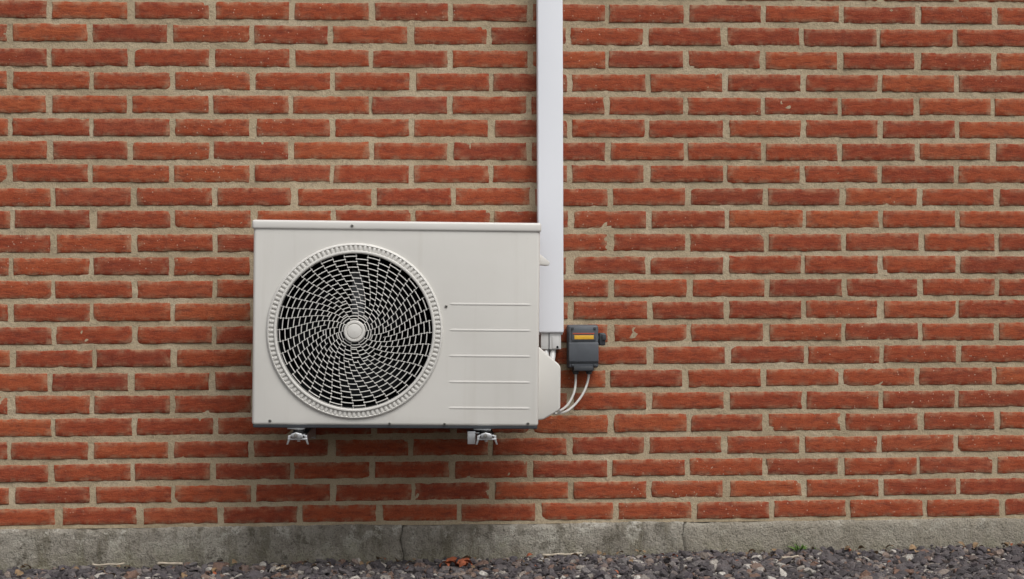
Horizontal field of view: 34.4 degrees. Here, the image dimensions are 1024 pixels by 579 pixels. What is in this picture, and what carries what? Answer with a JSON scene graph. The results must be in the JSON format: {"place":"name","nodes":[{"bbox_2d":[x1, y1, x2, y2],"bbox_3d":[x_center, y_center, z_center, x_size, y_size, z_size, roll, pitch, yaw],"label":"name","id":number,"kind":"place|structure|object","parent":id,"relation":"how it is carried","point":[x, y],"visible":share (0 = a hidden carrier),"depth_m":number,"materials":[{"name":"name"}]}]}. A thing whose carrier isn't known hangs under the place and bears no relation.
{"place":"outdoors","nodes":[
{"label":"outdoors","id":0,"kind":"place"},
{"bbox_2d":[0,543,1023,578],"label":"gravel","id":1,"kind":"structure","parent":0,"point":[936,562],"depth_m":4.78,"materials":[{"name":"grey gravel"}]},
{"bbox_2d":[92,562,124,565],"bbox_3d":[-1.195,0.814,4.901,0.094,0.009,0.006,0,0,-14],"label":"twig","id":2,"kind":"object","parent":1,"relation":"on","point":[108,564],"visible":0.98,"depth_m":4.90,"materials":[{"name":"beige wood"}]},
{"bbox_2d":[158,562,182,564],"bbox_3d":[-1.010,0.811,4.892,0.078,0.010,0.009,0,0,11],"label":"twig","id":3,"kind":"object","parent":1,"relation":"on","point":[171,563],"visible":1,"depth_m":4.89,"materials":[{"name":"beige wood"}]},
{"bbox_2d":[15,541,1023,578],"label":"fallen leaves","id":4,"kind":"object","parent":1,"relation":"on","point":[183,575],"visible":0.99,"depth_m":4.91,"materials":[{"name":"brown plant"}]},
{"bbox_2d":[542,552,582,555],"bbox_3d":[0.151,0.794,4.962,0.122,0.010,0.007,0,0,-9],"label":"twig","id":5,"kind":"object","parent":1,"relation":"on","point":[566,554],"visible":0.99,"depth_m":4.96,"materials":[{"name":"beige wood"}]},
{"bbox_2d":[177,543,1012,578],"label":"fallen leaves","id":6,"kind":"object","parent":1,"relation":"on","point":[462,562],"visible":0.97,"depth_m":4.85,"materials":[{"name":"orange plant"}]},
{"bbox_2d":[781,555,798,558],"bbox_3d":[0.814,0.783,4.846,0.063,0.008,0.006,0,0,-31],"label":"twig","id":7,"kind":"object","parent":1,"relation":"on","point":[790,556],"visible":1,"depth_m":4.85,"materials":[{"name":"beige wood"}]},
{"bbox_2d":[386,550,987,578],"bbox_3d":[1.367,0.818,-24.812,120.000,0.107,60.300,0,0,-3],"label":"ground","id":8,"kind":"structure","parent":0,"point":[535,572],"depth_m":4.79,"materials":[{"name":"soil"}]},
{"bbox_2d":[0,518,1023,573],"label":"concrete foundation","id":9,"kind":"object","parent":8,"relation":"on","point":[48,549],"visible":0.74,"depth_m":4.99,"materials":[{"name":"grey concrete"}]},
{"bbox_2d":[0,0,1023,525],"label":"bricks","id":10,"kind":"object","parent":9,"relation":"on","point":[480,196],"visible":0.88,"depth_m":5.02,"materials":[{"name":"brick"}]},
{"bbox_2d":[286,428,315,444],"bbox_3d":[-0.600,0.247,4.744,0.061,0.400,0.452,0,0,-3],"label":"wall bracket","id":11,"kind":"object","parent":10,"relation":"attached to","point":[306,434],"depth_m":4.58,"materials":[{"name":"metal"}]},
{"bbox_2d":[252,220,560,429],"bbox_3d":[-0.294,0.100,4.709,0.862,0.576,0.332,1,0,-3],"label":"air conditioner outdoor unit","id":12,"kind":"object","parent":11,"relation":"on","point":[382,324],"visible":1,"depth_m":4.58,"materials":[{"name":"paint"}]},
{"bbox_2d":[467,429,497,444],"bbox_3d":[-0.092,0.250,4.772,0.082,0.400,0.452,0,0,-3],"label":"wall bracket","id":13,"kind":"object","parent":10,"relation":"attached to","point":[473,435],"depth_m":4.60,"materials":[{"name":"metal"}]},
{"bbox_2d":[0,0,1023,528],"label":"mortar","id":14,"kind":"object","parent":10,"relation":"attached to","point":[132,48],"visible":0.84,"depth_m":5.02,"materials":[{"name":"beige concrete"}]},
{"bbox_2d":[536,0,563,359],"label":"pipe trunking","id":15,"kind":"object","parent":10,"relation":"attached to","point":[549,29],"visible":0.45,"depth_m":4.95,"materials":[{"name":"white plastic"}]},
{"bbox_2d":[554,325,605,414],"bbox_3d":[0.172,0.236,4.932,0.122,0.258,0.239,0,0,45],"label":"isolator switch","id":16,"kind":"object","parent":10,"relation":"attached to","point":[584,342],"visible":1,"depth_m":4.95,"materials":[{"name":"grey plastic"}]},
{"bbox_2d":[788,544,807,550],"bbox_3d":[0.873,0.784,5.029,0.058,0.035,0.066,0,0,-40],"label":"weed","id":17,"kind":"object","parent":8,"relation":"on","point":[801,548],"visible":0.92,"depth_m":5.03,"materials":[{"name":"green plant"}]}
]}

